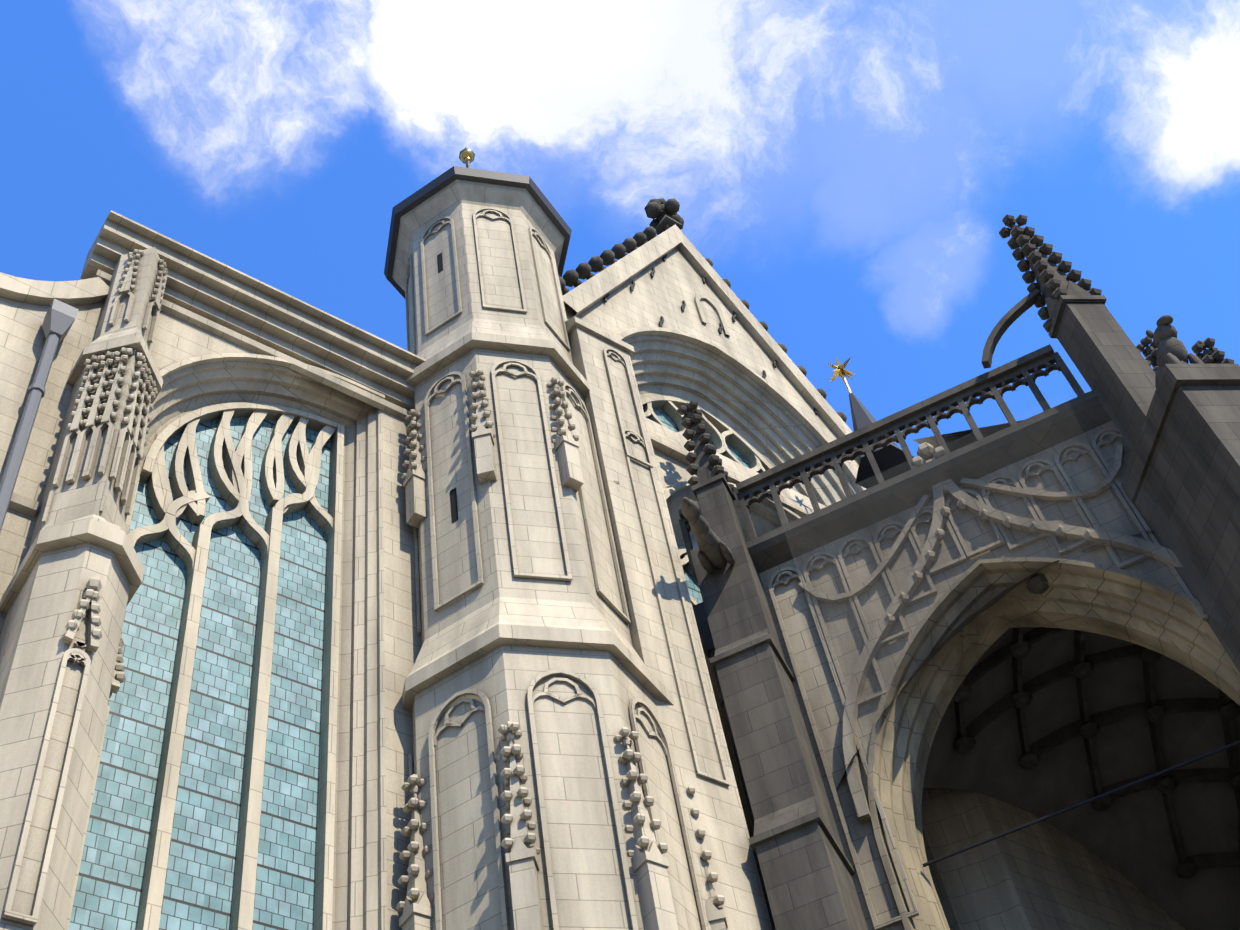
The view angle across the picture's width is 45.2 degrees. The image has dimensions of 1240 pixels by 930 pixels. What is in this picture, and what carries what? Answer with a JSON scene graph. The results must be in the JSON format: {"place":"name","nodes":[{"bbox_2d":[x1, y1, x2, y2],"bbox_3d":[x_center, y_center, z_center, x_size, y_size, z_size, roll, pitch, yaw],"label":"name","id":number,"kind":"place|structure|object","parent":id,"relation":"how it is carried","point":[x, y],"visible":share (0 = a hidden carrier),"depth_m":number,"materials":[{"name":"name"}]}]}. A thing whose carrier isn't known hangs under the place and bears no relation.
{"place":"outdoors","nodes":[
{"label":"outdoors","id":0,"kind":"place"},
{"bbox_2d":[20,302,420,929],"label":"wall","id":1,"kind":"structure","parent":0,"point":[176,340],"depth_m":21.97,"materials":[{"name":"stone"}]},
{"bbox_2d":[0,0,1239,457],"label":"sky","id":2,"kind":"structure","parent":0,"point":[852,170],"materials":[{"name":"blue"}]},
{"bbox_2d":[692,602,754,827],"bbox_3d":[2.655,8.265,16.579,0.640,19.300,0.554,25,-61,-26],"label":"porch downpipe","id":3,"kind":"object","parent":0,"point":[705,635],"visible":0.21,"depth_m":23.41,"materials":[{"name":"black metal"}]},
{"bbox_2d":[564,248,1184,929],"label":"wall","id":4,"kind":"structure","parent":0,"point":[1060,880],"depth_m":24.95,"materials":[{"name":"beige stone"}]},
{"bbox_2d":[849,392,913,488],"bbox_3d":[4.482,-1.195,26.700,4.493,5.308,6.998,25,-61,-26],"label":"spire","id":5,"kind":"object","parent":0,"point":[890,458],"visible":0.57,"depth_m":28.01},
{"bbox_2d":[827,357,853,392],"bbox_3d":[4.572,-1.778,30.399,0.760,1.380,0.760,25,-61,-26],"label":"star finial","id":6,"kind":"object","parent":5,"relation":"on","point":[840,370],"visible":1,"depth_m":30.55,"materials":[{"name":"gold metal"}]},
{"bbox_2d":[913,420,1022,451],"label":"porch roof","id":7,"kind":"structure","parent":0,"point":[960,437],"depth_m":28.95,"materials":[{"name":"grey"}]},
{"bbox_2d":[759,421,1183,929],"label":"porch walls","id":8,"kind":"structure","parent":0,"point":[822,693],"depth_m":22.86,"materials":[{"name":"grey stone"}]},
{"bbox_2d":[678,344,1111,582],"bbox_3d":[8.236,1.610,26.836,13.027,2.000,6.797,25,-61,-26],"label":"balustrade","id":9,"kind":"object","parent":8,"relation":"on","point":[770,549],"visible":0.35,"depth_m":24.62,"materials":[{"name":"grey stone"}]},
{"bbox_2d":[768,427,1208,929],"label":"blind tracery","id":10,"kind":"object","parent":8,"relation":"attached to","point":[851,744],"visible":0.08,"depth_m":22.89,"materials":[{"name":"grey stone"}]},
{"bbox_2d":[867,557,1239,929],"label":"archway","id":11,"kind":"object","parent":8,"relation":"attached to","point":[1155,616],"visible":0.85,"depth_m":21.78,"materials":[{"name":"beige stone"}]},
{"bbox_2d":[783,381,1222,778],"bbox_3d":[5.606,1.435,22.133,3.044,5.520,5.027,25,-61,-26],"label":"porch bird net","id":12,"kind":"object","parent":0,"point":[964,546],"visible":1,"depth_m":22.77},
{"bbox_2d":[922,740,1239,866],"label":"porch tie rod","id":13,"kind":"object","parent":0,"point":[1083,803],"visible":1,"depth_m":19.87,"materials":[{"name":"black metal"}]},
{"bbox_2d":[1238,705,1239,870],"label":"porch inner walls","id":14,"kind":"structure","parent":0,"point":[1239,829],"depth_m":26.36,"materials":[{"name":"grey stone"}]},
{"label":"ground","id":15,"kind":"structure","parent":0,"visible":0},
{"bbox_2d":[0,299,78,532],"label":"downpipe","id":16,"kind":"object","parent":15,"relation":"on","point":[59,318],"visible":1,"depth_m":20.17,"materials":[{"name":"grey metal"}]},
{"bbox_2d":[0,297,93,634],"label":"wall","id":17,"kind":"structure","parent":15,"relation":"on","point":[22,339],"depth_m":20.46,"materials":[{"name":"stone"}]},
{"bbox_2d":[0,272,109,517],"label":"coping","id":18,"kind":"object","parent":17,"relation":"attached to","point":[89,291],"depth_m":22.10,"materials":[{"name":"stone"}]},
{"bbox_2d":[0,247,166,929],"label":"buttress","id":19,"kind":"structure","parent":15,"relation":"on","point":[78,540],"depth_m":16.01,"materials":[{"name":"stone"}]},
{"bbox_2d":[2,249,167,929],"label":"buttress carving","id":20,"kind":"object","parent":19,"relation":"attached to","point":[134,430],"visible":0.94,"depth_m":19.07},
{"bbox_2d":[80,210,425,929],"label":"wall mouldings","id":21,"kind":"structure","parent":15,"relation":"on","point":[342,384],"depth_m":22.51,"materials":[{"name":"beige stone"}]},
{"bbox_2d":[68,417,330,929],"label":"window glass","id":22,"kind":"object","parent":21,"relation":"attached to","point":[199,885],"visible":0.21,"depth_m":18.96,"materials":[{"name":"blue glass"}]},
{"bbox_2d":[392,179,701,929],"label":"turret","id":23,"kind":"object","parent":15,"relation":"on","point":[502,637],"visible":0.81,"depth_m":20.84,"materials":[{"name":"stone"}]},
{"bbox_2d":[437,252,457,522],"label":"slit windows","id":24,"kind":"structure","parent":23,"relation":"in","point":[454,508],"depth_m":23.13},
{"bbox_2d":[384,160,571,297],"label":"roof cornice","id":25,"kind":"structure","parent":23,"relation":"on","point":[432,188],"depth_m":30.87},
{"bbox_2d":[459,147,474,163],"bbox_3d":[-3.668,-7.431,35.604,0.400,0.810,0.400,25,-61,-26],"label":"finial ball","id":26,"kind":"object","parent":25,"relation":"on","point":[465,153],"visible":0.81,"depth_m":35.39,"materials":[{"name":"gold metal"}]},
{"bbox_2d":[405,207,707,929],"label":"blind tracery panels","id":27,"kind":"object","parent":23,"relation":"attached to","point":[595,702],"visible":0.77,"depth_m":21.38,"materials":[{"name":"beige stone"}]},
{"bbox_2d":[396,369,727,929],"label":"crocketed pinnacles","id":28,"kind":"object","parent":23,"relation":"attached to","point":[650,864],"visible":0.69,"depth_m":17.96,"materials":[{"name":"beige stone"}]},
{"bbox_2d":[563,224,1031,929],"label":"wall mouldings","id":29,"kind":"structure","parent":15,"relation":"on","point":[757,420],"depth_m":31.31,"materials":[{"name":"beige stone"}]},
{"bbox_2d":[559,198,846,422],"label":"gable crockets","id":30,"kind":"object","parent":29,"relation":"attached to","point":[663,211],"visible":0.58,"depth_m":35.44,"materials":[{"name":"stone"}]},
{"bbox_2d":[604,254,817,414],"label":"putlog holes","id":31,"kind":"object","parent":29,"relation":"attached to","point":[661,322],"visible":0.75,"depth_m":34.15,"materials":[{"name":"black"}]},
{"bbox_2d":[690,364,1239,929],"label":"buttresses","id":32,"kind":"structure","parent":15,"relation":"on","point":[1182,470],"depth_m":20.66,"materials":[{"name":"grey stone"}]},
{"bbox_2d":[681,315,1203,574],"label":"statues","id":33,"kind":"object","parent":32,"relation":"attached to","point":[715,551],"visible":0.73,"depth_m":23.41,"materials":[{"name":"grey stone"}]},
{"bbox_2d":[677,214,1233,541],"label":"pinnacles","id":34,"kind":"object","parent":32,"relation":"on","point":[1083,327],"visible":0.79,"depth_m":25.21,"materials":[{"name":"grey stone"}]},
{"bbox_2d":[836,530,1239,929],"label":"vaulted ceiling","id":35,"kind":"structure","parent":32,"relation":"attached to","point":[1129,837],"depth_m":26.32,"materials":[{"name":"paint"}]},
{"bbox_2d":[947,574,1239,878],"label":"vault ribs","id":36,"kind":"object","parent":35,"relation":"attached to","point":[1152,710],"visible":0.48,"depth_m":25.97,"materials":[{"name":"grey stone"}]}
]}

